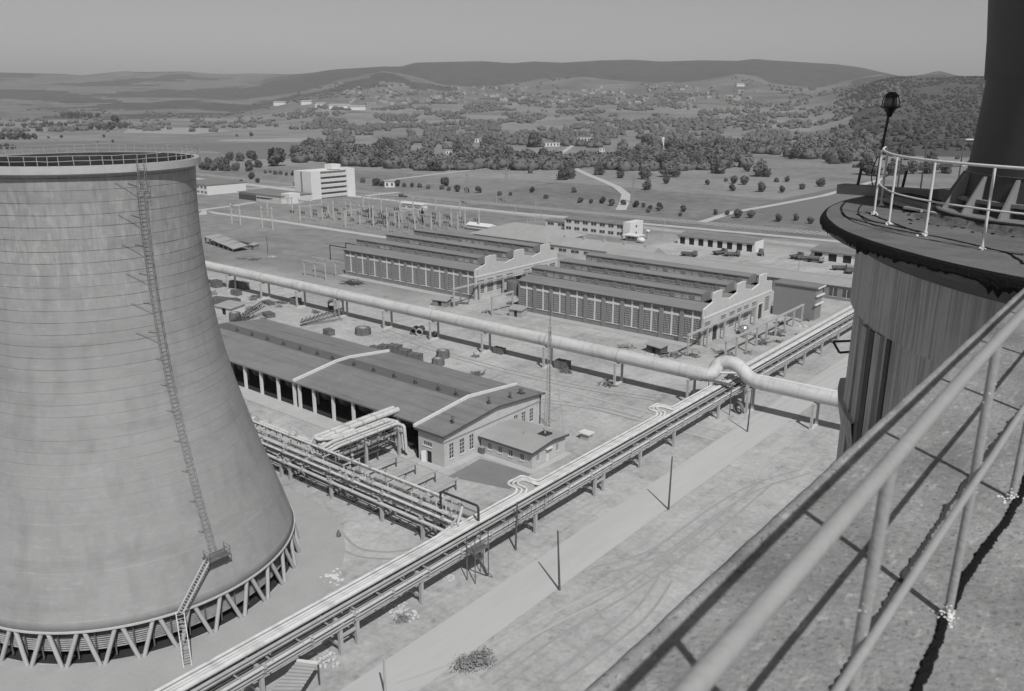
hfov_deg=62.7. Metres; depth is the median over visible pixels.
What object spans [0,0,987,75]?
sky
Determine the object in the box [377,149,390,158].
broadleaf tree
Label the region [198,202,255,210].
path
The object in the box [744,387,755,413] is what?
pipe support
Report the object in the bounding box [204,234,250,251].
dugout shed
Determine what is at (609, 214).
railway
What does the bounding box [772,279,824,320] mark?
brick hall
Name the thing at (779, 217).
broadleaf tree
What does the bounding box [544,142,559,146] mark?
building
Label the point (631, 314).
window
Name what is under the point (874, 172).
broadleaf tree
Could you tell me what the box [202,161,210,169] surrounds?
broadleaf tree
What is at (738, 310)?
window
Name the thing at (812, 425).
pipe support
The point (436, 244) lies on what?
window
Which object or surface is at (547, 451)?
door
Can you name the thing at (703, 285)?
window
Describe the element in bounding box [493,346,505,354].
wooden crate
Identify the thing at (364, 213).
transformer
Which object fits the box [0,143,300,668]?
cooling tower
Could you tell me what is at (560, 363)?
wooden crate
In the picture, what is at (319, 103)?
factory shed
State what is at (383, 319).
pipe support
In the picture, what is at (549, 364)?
lattice mast
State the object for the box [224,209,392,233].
wire fence
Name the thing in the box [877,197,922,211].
plank
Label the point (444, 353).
tank section
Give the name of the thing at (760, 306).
door
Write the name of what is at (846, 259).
doorway
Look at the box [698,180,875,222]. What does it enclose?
path
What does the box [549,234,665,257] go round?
tiled hall
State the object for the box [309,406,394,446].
lagged pipe
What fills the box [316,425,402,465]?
pipe bridge
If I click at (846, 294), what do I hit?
window
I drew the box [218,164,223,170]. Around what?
broadleaf tree
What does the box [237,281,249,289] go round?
wooden crate
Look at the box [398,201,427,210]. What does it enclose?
switch house
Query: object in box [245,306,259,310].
rubble heap
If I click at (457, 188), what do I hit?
broadleaf tree
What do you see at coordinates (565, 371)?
rubble heap
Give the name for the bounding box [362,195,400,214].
line portal
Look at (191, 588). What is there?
lattice stair
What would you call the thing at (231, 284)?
wooden crate
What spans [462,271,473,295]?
window
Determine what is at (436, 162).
broadleaf tree
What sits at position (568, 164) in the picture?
broadleaf tree
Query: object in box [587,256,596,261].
window
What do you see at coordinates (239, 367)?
storage tank
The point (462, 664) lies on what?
bush
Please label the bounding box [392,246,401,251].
window
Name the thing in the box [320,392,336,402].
storage tank
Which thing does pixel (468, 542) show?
hung pipe
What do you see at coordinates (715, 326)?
door
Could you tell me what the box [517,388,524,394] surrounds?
roof chimney
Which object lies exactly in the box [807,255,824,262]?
lorry
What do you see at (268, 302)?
wooden crate
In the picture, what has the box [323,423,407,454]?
lagged pipe
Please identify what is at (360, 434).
lagged pipe
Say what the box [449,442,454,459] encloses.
window
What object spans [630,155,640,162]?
broadleaf tree
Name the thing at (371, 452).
concrete cross beam
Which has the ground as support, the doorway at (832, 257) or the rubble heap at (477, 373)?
the rubble heap at (477, 373)
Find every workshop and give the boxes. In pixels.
[343,228,557,299]
[517,252,772,345]
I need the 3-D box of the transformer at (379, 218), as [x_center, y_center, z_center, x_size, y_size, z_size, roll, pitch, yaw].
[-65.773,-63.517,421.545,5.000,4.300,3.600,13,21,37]
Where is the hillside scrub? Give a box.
[828,75,985,172]
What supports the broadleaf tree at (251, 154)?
on the ground
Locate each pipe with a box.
[153,376,725,690]
[162,309,852,690]
[168,309,853,690]
[173,310,853,690]
[190,313,853,690]
[200,316,852,690]
[213,319,851,690]
[219,320,852,690]
[230,322,852,690]
[235,324,851,690]
[249,410,356,448]
[249,411,354,452]
[253,420,443,497]
[256,425,469,517]
[258,431,465,518]
[258,434,467,542]
[260,435,456,522]
[261,441,455,524]
[266,451,444,528]
[267,453,458,536]
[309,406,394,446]
[313,418,396,450]
[317,407,399,441]
[317,419,401,452]
[320,421,404,453]
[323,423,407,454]
[328,299,336,309]
[410,325,418,334]
[416,325,424,335]
[437,519,456,534]
[443,503,463,533]
[460,294,469,303]
[720,372,837,391]
[726,305,852,378]
[733,401,743,413]
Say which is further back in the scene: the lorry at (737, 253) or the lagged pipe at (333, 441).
the lorry at (737, 253)
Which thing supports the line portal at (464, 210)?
on the ground
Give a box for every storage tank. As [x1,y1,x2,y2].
[236,364,250,373]
[251,369,266,379]
[268,375,283,384]
[284,380,291,389]
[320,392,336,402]
[337,398,350,408]
[358,405,370,415]
[401,419,413,427]
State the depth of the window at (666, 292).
223.74 m
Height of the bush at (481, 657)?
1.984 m
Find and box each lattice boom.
[230,301,264,321]
[300,307,343,325]
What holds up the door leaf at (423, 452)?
in the storage hall
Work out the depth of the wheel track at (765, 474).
139.98 m
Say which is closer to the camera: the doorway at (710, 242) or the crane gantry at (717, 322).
the crane gantry at (717, 322)
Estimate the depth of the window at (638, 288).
227.12 m
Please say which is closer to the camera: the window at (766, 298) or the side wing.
the window at (766, 298)
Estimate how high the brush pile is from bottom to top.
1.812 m
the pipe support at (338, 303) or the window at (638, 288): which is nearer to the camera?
the window at (638, 288)
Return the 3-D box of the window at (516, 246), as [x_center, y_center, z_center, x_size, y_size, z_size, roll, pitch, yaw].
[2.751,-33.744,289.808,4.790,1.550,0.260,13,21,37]
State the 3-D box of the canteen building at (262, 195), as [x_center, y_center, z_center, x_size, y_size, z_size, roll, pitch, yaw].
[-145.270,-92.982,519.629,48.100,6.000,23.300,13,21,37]
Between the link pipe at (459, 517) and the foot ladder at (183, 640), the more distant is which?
the link pipe at (459, 517)
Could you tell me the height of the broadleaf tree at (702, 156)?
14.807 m
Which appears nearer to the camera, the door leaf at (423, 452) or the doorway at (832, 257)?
the door leaf at (423, 452)
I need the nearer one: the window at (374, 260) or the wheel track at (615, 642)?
the wheel track at (615, 642)
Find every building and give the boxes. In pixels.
[238,188,312,203]
[384,180,395,186]
[464,221,495,230]
[478,418,568,468]
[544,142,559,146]
[564,216,642,237]
[577,137,592,140]
[598,147,604,151]
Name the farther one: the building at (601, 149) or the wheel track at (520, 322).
the building at (601, 149)
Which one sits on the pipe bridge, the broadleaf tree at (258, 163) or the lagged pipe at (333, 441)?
the lagged pipe at (333, 441)
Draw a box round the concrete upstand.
[884,193,944,209]
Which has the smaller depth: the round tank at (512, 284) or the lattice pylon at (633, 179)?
the round tank at (512, 284)
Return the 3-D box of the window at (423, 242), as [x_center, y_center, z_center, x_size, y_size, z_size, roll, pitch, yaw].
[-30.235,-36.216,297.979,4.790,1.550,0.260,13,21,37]
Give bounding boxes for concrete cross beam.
[338,448,379,465]
[358,455,398,473]
[375,462,417,481]
[395,469,437,489]
[416,477,458,498]
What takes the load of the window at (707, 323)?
in the workshop at (664, 299)
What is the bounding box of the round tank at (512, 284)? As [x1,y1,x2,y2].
[506,279,517,296]
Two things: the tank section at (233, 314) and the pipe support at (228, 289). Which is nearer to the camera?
the tank section at (233, 314)
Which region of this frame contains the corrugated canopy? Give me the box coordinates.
[271,659,320,690]
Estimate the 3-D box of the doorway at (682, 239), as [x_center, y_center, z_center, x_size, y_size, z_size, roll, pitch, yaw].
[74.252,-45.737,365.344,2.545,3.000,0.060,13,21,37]
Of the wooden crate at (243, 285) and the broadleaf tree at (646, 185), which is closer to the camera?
the wooden crate at (243, 285)
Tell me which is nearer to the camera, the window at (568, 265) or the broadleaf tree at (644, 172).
the window at (568, 265)
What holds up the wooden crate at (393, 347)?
on the ground
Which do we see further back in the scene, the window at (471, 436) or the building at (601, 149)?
the building at (601, 149)
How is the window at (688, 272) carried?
in the workshop at (664, 299)
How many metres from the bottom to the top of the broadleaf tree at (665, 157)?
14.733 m
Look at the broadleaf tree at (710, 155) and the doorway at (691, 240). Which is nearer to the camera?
the doorway at (691, 240)
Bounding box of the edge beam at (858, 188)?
[836,168,939,198]
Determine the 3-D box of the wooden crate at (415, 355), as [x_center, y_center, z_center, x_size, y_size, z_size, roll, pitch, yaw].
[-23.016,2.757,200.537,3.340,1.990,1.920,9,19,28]
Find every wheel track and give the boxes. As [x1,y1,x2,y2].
[322,500,413,552]
[345,550,402,558]
[370,292,688,358]
[374,291,690,356]
[381,330,653,400]
[386,329,656,397]
[396,585,614,683]
[407,591,624,690]
[479,479,762,677]
[491,482,773,684]
[531,576,659,686]
[541,399,640,417]
[541,402,637,420]
[548,580,673,690]
[593,469,801,567]
[600,472,810,573]
[738,361,847,423]
[746,367,846,425]
[749,449,784,506]
[759,446,790,501]
[761,452,782,508]
[772,454,789,501]
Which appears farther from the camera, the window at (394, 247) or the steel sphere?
the window at (394, 247)
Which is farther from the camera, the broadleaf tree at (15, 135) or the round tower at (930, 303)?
the broadleaf tree at (15, 135)
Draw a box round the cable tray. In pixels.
[272,464,420,535]
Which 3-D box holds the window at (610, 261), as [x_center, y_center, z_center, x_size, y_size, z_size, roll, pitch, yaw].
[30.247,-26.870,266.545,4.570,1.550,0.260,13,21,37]
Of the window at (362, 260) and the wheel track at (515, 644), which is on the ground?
the wheel track at (515, 644)
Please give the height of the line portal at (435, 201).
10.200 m
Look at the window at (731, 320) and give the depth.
225.69 m
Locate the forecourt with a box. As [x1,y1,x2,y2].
[448,459,529,488]
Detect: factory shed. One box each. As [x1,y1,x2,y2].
[273,101,286,105]
[301,100,312,104]
[315,102,326,106]
[329,104,350,108]
[347,105,366,109]
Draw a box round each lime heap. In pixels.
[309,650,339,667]
[320,568,343,585]
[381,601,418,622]
[440,573,454,580]
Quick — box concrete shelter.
[578,429,594,440]
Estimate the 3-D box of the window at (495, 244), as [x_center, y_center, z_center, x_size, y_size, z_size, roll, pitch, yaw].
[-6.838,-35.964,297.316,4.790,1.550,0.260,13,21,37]
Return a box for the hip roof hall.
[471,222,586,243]
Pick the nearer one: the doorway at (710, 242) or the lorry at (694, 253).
the lorry at (694, 253)
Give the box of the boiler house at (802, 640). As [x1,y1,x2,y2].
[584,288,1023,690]
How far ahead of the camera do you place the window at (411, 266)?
277.90 m
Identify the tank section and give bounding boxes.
[229,311,240,321]
[355,326,370,335]
[431,357,444,365]
[436,348,449,358]
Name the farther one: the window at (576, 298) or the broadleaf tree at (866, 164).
the broadleaf tree at (866, 164)
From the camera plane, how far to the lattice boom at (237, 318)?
236.47 m
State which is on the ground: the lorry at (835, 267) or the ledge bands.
the lorry at (835, 267)
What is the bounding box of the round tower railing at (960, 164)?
[871,139,1023,249]
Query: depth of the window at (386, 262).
285.43 m
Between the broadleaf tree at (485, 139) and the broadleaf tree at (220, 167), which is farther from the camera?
the broadleaf tree at (485, 139)
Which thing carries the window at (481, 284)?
in the workshop at (444, 262)
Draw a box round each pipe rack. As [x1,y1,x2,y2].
[187,313,852,690]
[260,434,466,540]
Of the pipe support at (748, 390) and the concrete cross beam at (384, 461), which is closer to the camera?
the concrete cross beam at (384, 461)
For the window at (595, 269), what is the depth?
252.45 m
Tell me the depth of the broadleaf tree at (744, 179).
619.32 m
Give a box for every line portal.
[229,203,240,224]
[260,206,273,229]
[265,197,292,214]
[298,198,334,220]
[298,204,328,222]
[331,198,369,215]
[343,208,370,226]
[344,202,387,227]
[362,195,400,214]
[380,201,422,221]
[393,208,418,225]
[397,211,432,228]
[411,197,460,221]
[421,208,458,228]
[450,207,479,226]
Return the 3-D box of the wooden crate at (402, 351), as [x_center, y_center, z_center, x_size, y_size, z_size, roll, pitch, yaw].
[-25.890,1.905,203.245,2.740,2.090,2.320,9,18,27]
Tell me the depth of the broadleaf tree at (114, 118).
2143.10 m
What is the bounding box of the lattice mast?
[538,302,563,427]
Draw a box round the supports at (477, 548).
[466,492,556,583]
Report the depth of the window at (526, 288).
246.90 m
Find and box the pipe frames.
[253,422,476,512]
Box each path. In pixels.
[196,179,294,190]
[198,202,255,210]
[199,210,385,237]
[200,186,294,194]
[356,192,400,197]
[381,145,572,180]
[574,168,629,209]
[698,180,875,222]
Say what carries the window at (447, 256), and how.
in the workshop at (444, 262)
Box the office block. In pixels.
[294,163,355,199]
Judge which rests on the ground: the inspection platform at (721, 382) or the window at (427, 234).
the inspection platform at (721, 382)
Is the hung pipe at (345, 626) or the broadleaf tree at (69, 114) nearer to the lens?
the hung pipe at (345, 626)
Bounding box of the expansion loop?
[439,491,479,530]
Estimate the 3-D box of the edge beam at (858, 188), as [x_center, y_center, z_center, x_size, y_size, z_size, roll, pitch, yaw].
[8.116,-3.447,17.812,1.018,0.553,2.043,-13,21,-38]
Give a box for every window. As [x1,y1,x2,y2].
[256,196,272,200]
[320,170,344,173]
[321,175,345,178]
[321,180,345,183]
[321,185,345,189]
[322,190,345,194]
[346,251,354,272]
[357,240,364,245]
[357,253,366,274]
[368,242,376,247]
[369,255,378,276]
[380,244,388,249]
[382,257,391,279]
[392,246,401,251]
[394,259,403,281]
[398,237,406,242]
[405,248,414,253]
[407,261,417,284]
[410,239,418,243]
[418,250,427,255]
[420,263,430,286]
[422,241,430,245]
[423,441,431,447]
[425,233,433,237]
[431,252,440,257]
[434,243,443,247]
[434,266,444,289]
[437,234,446,239]
[444,254,454,259]
[447,244,456,249]
[448,268,458,292]
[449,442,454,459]
[450,236,458,240]
[458,256,469,262]
[460,246,469,251]
[460,438,465,454]
[462,238,470,242]
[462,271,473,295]
[469,434,474,450]
[474,239,483,244]
[474,248,483,253]
[478,280,483,293]
[487,250,497,255]
[487,278,492,292]
[488,241,497,246]
[496,275,501,289]
[501,243,510,248]
[515,245,524,250]
[519,453,523,461]
[520,282,532,307]
[530,408,532,422]
[532,269,543,275]
[536,285,548,310]
[548,271,559,277]
[553,287,565,314]
[560,262,571,267]
[564,274,576,280]
[570,290,583,317]
[576,264,587,270]
[581,276,593,283]
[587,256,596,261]
[587,293,601,320]
[592,266,603,272]
[598,279,611,286]
[601,258,612,263]
[605,296,619,324]
[609,269,620,275]
[617,260,629,265]
[617,282,630,289]
[623,300,639,328]
[625,271,638,278]
[634,262,645,268]
[636,285,649,292]
[643,274,656,280]
[643,303,659,331]
[651,264,662,270]
[654,288,669,295]
[662,277,675,283]
[663,306,679,335]
[667,267,680,273]
[674,291,689,298]
[680,280,694,286]
[683,310,700,339]
[686,269,698,275]
[695,294,701,300]
[699,282,714,289]
[704,272,717,278]
[704,321,709,339]
[720,285,725,291]
[720,314,725,331]
[722,274,736,281]
[728,311,733,328]
[736,308,740,324]
[743,304,748,321]
[751,302,755,317]
[764,296,768,311]
[829,288,837,296]
[842,289,850,298]
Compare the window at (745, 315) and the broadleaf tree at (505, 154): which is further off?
the broadleaf tree at (505, 154)
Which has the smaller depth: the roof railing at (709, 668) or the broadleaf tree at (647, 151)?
the roof railing at (709, 668)
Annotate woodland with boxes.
[0,76,901,170]
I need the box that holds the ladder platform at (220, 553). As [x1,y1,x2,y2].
[202,541,230,570]
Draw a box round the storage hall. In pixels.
[219,319,544,467]
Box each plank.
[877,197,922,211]
[903,206,931,212]
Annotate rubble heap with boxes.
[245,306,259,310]
[275,300,287,303]
[469,369,485,376]
[558,367,571,373]
[598,378,616,387]
[617,344,636,347]
[660,351,685,358]
[687,352,700,357]
[715,350,734,355]
[754,338,773,344]
[768,331,785,336]
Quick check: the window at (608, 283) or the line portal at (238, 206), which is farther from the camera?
the line portal at (238, 206)
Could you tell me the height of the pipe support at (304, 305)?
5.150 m
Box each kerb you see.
[544,394,714,440]
[557,388,726,432]
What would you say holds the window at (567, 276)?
in the workshop at (664, 299)
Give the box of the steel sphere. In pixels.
[739,324,748,332]
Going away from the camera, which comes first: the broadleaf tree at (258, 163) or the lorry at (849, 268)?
the lorry at (849, 268)
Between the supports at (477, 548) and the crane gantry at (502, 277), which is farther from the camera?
the crane gantry at (502, 277)
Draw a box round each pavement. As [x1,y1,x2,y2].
[0,487,344,690]
[239,386,416,459]
[337,274,703,348]
[410,451,571,474]
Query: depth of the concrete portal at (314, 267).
292.70 m
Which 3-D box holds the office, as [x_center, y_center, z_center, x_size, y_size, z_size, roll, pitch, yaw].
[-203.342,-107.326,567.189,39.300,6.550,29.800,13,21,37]
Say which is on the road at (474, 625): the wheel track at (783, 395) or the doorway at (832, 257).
the wheel track at (783, 395)
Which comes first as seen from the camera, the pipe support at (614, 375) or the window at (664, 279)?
the pipe support at (614, 375)
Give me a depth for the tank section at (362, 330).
222.09 m
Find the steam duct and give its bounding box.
[205,261,838,407]
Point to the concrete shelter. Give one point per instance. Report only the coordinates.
(586, 434)
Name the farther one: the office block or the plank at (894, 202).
the office block
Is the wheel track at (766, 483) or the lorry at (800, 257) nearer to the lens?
the wheel track at (766, 483)
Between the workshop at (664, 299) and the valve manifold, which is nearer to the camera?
the valve manifold
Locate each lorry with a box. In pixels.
[681,250,697,256]
[712,248,727,254]
[723,250,740,256]
[758,248,763,255]
[789,252,803,258]
[797,254,813,259]
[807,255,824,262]
[832,263,849,270]
[845,265,853,273]
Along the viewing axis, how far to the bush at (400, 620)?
100.39 m
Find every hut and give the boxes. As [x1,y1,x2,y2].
[214,300,246,315]
[248,242,259,249]
[430,295,452,306]
[507,304,528,317]
[645,339,669,355]
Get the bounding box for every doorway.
[680,237,684,243]
[689,238,693,244]
[698,239,703,245]
[708,240,712,246]
[717,241,722,247]
[727,242,731,249]
[736,243,741,250]
[746,244,751,251]
[828,254,836,261]
[843,255,851,263]
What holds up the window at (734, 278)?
in the workshop at (664, 299)
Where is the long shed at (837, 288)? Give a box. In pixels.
[605,249,851,301]
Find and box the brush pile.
[340,278,363,285]
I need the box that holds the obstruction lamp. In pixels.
[871,92,900,197]
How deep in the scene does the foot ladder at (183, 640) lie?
93.41 m
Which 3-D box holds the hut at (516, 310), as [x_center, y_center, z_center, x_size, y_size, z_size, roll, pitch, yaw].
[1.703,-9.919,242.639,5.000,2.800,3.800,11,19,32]
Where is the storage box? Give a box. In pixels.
[479,445,484,453]
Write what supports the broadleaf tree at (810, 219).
on the field at (815, 208)
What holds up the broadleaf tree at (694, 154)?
on the ground
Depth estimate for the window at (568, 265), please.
259.45 m
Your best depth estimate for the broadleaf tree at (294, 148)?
845.91 m
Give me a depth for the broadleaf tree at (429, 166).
734.13 m
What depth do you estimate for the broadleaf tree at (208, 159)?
772.53 m
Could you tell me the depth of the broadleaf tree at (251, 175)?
651.29 m
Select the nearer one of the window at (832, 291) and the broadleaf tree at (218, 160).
the window at (832, 291)
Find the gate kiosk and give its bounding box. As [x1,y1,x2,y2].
[622,233,644,241]
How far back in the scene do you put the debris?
13.98 m
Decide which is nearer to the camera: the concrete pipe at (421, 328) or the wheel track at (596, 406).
the wheel track at (596, 406)
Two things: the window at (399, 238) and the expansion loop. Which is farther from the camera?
the window at (399, 238)
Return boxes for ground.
[0,59,984,690]
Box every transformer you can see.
[362,209,371,215]
[375,216,385,223]
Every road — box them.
[196,178,840,242]
[340,355,848,690]
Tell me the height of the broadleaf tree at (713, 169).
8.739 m
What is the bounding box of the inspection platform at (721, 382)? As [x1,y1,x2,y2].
[706,376,734,414]
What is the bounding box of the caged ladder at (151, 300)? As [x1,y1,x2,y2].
[114,158,215,555]
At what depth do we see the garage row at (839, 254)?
326.19 m
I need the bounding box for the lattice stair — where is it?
[178,554,208,613]
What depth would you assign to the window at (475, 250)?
283.11 m
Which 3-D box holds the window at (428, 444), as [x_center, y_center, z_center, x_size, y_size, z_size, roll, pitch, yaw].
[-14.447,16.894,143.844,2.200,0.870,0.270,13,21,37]
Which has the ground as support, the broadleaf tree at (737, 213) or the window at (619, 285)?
the broadleaf tree at (737, 213)
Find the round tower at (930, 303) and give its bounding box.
[820,188,1023,458]
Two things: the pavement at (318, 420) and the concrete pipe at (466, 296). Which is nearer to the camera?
the pavement at (318, 420)
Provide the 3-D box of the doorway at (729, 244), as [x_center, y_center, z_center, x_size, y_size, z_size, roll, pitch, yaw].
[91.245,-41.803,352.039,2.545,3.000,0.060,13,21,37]
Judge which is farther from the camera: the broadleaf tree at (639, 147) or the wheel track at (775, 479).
the broadleaf tree at (639, 147)
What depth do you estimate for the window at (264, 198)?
509.77 m
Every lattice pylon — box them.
[464,173,469,203]
[503,168,509,201]
[630,174,636,201]
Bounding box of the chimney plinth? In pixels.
[912,209,1023,237]
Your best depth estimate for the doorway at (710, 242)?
357.32 m
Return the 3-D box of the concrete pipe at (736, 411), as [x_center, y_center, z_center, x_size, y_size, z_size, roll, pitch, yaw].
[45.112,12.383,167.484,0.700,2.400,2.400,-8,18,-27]
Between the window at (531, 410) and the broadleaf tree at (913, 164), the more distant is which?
the broadleaf tree at (913, 164)
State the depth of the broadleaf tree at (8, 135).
1269.74 m
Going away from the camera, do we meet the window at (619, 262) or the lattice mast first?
the lattice mast
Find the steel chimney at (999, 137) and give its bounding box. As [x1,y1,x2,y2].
[935,0,1023,225]
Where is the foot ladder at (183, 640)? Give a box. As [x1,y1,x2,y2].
[175,612,191,667]
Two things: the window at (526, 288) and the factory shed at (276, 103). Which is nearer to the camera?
the window at (526, 288)
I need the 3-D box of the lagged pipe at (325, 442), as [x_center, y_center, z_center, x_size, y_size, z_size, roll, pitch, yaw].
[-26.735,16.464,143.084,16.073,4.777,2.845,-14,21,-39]
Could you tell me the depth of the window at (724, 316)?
221.65 m
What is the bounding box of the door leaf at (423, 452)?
[421,450,425,460]
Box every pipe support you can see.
[225,275,236,290]
[259,282,270,298]
[295,291,306,307]
[333,299,348,317]
[382,310,393,328]
[428,321,439,340]
[480,332,491,353]
[542,346,552,368]
[612,362,623,384]
[686,379,695,397]
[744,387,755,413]
[809,402,819,429]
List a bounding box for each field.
[0,141,301,158]
[123,127,225,133]
[219,138,306,141]
[758,179,879,227]
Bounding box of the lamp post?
[383,658,386,690]
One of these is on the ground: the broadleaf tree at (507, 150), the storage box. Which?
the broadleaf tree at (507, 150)
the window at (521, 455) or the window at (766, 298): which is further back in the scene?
the window at (766, 298)
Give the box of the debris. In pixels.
[902,210,1014,236]
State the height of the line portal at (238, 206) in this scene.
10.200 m
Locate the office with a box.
[196,178,245,194]
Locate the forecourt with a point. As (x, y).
(482, 471)
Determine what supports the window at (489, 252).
in the workshop at (444, 262)
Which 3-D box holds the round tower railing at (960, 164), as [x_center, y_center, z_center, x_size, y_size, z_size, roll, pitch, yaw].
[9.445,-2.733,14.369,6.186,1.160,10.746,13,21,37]
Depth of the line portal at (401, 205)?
426.79 m
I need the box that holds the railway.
[196,173,830,235]
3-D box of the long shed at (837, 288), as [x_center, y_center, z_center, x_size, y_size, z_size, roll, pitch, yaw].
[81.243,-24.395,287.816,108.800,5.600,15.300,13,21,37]
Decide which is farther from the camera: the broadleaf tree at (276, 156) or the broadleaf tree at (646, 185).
the broadleaf tree at (276, 156)
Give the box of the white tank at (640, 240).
[637,237,644,242]
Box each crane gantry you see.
[452,265,549,306]
[491,291,513,315]
[686,305,756,355]
[724,304,803,356]
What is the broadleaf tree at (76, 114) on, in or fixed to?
on the ground
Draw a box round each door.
[546,450,548,460]
[712,324,716,339]
[758,304,761,318]
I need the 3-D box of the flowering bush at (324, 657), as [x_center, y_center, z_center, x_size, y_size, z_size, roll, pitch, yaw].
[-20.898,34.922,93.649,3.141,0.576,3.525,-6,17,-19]
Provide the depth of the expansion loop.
114.85 m
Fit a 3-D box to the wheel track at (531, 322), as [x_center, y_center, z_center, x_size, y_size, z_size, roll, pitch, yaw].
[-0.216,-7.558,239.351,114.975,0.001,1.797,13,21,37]
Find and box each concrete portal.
[301,259,326,279]
[312,256,338,276]
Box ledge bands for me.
[815,285,825,305]
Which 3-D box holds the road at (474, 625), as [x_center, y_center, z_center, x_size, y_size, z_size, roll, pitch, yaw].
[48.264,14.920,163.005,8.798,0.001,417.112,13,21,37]
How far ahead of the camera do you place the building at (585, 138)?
1162.93 m
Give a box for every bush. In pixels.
[393,612,409,623]
[448,652,480,674]
[469,646,496,670]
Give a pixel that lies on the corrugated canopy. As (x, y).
(296, 676)
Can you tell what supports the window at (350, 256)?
in the workshop at (444, 262)
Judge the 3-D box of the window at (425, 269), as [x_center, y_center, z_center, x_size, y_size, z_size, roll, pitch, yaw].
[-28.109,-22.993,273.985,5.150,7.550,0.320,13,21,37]
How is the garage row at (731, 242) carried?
on the ground
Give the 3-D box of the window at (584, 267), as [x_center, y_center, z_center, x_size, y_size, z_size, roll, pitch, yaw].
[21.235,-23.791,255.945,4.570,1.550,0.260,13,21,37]
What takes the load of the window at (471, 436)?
in the storage hall
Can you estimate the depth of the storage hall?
166.40 m
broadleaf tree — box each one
[0,132,5,138]
[5,131,12,138]
[11,131,19,139]
[18,131,26,138]
[66,111,73,117]
[73,111,80,117]
[87,112,92,117]
[94,122,101,129]
[101,123,108,129]
[108,122,115,129]
[110,115,120,122]
[116,122,122,128]
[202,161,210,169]
[204,157,212,162]
[209,161,217,170]
[214,157,223,166]
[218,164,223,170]
[222,157,229,164]
[223,164,231,170]
[225,152,233,160]
[231,163,238,170]
[234,152,244,160]
[245,164,252,170]
[246,150,257,160]
[248,172,254,178]
[254,159,262,166]
[267,147,285,165]
[288,145,304,158]
[301,137,314,145]
[326,147,342,155]
[327,148,339,162]
[368,153,380,166]
[371,142,383,147]
[372,177,380,185]
[377,135,391,142]
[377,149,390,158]
[383,140,394,146]
[425,160,433,170]
[432,158,442,170]
[440,177,448,185]
[451,142,462,152]
[454,185,460,191]
[465,155,474,162]
[475,186,482,192]
[479,135,490,145]
[498,151,510,158]
[505,148,515,153]
[521,149,535,153]
[527,130,541,146]
[538,146,551,156]
[556,169,568,179]
[562,159,574,169]
[567,167,575,178]
[574,150,586,156]
[593,164,605,174]
[599,196,605,203]
[608,198,614,205]
[616,171,623,177]
[617,148,627,155]
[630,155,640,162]
[632,200,638,206]
[635,143,645,151]
[635,153,647,158]
[638,166,652,178]
[641,149,654,154]
[642,133,656,144]
[642,179,651,189]
[658,162,674,176]
[659,152,672,164]
[662,176,669,182]
[663,137,677,150]
[672,164,680,176]
[673,141,685,149]
[686,143,699,149]
[688,151,699,156]
[693,154,707,161]
[702,140,712,147]
[703,151,715,160]
[705,146,718,153]
[708,157,720,165]
[709,165,717,173]
[714,136,729,146]
[716,160,727,173]
[721,152,733,167]
[729,184,735,190]
[730,175,737,183]
[733,209,742,217]
[740,175,748,184]
[743,165,750,171]
[746,210,755,217]
[753,158,767,176]
[757,181,765,190]
[763,168,771,176]
[775,213,782,221]
[779,185,785,192]
[786,149,797,158]
[793,213,799,220]
[807,216,814,223]
[816,177,825,186]
[824,152,836,162]
[838,149,854,163]
[859,157,875,174]
[870,165,882,175]
[886,160,899,175]
[897,163,907,174]
[907,159,920,173]
[922,158,935,173]
[938,160,952,173]
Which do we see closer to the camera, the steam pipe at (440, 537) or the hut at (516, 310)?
the steam pipe at (440, 537)
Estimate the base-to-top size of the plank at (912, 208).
0.060 m
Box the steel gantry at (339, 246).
[329,243,356,259]
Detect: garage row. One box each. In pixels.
[677,230,763,251]
[810,244,855,263]
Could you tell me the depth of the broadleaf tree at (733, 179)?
627.15 m
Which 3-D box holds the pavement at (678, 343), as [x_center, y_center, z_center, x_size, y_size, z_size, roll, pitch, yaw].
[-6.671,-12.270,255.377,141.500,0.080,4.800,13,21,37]
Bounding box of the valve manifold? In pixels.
[340,432,389,453]
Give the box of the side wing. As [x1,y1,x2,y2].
[545,218,564,228]
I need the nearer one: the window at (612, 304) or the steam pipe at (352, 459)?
the steam pipe at (352, 459)
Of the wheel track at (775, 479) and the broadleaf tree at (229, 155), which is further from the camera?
the broadleaf tree at (229, 155)
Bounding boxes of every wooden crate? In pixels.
[209,279,222,287]
[212,296,233,306]
[229,280,237,287]
[230,289,241,295]
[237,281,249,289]
[262,299,274,305]
[262,311,274,317]
[289,296,301,304]
[323,327,334,335]
[378,343,387,349]
[387,342,402,353]
[397,347,411,356]
[407,351,422,360]
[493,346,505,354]
[554,358,571,369]
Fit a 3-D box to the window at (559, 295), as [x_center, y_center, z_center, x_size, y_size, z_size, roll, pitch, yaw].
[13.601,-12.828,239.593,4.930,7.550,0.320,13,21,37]
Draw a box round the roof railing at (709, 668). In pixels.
[670,305,1023,690]
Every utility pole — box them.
[515,502,517,549]
[557,530,560,590]
[667,456,672,509]
[747,390,751,431]
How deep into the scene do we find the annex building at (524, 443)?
146.12 m
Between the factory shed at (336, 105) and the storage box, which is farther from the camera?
the factory shed at (336, 105)
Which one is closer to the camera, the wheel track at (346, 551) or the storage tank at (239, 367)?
the wheel track at (346, 551)
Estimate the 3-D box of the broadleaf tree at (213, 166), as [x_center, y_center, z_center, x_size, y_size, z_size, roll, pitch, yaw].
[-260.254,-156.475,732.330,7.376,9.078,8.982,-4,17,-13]
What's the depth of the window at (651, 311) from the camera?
221.62 m

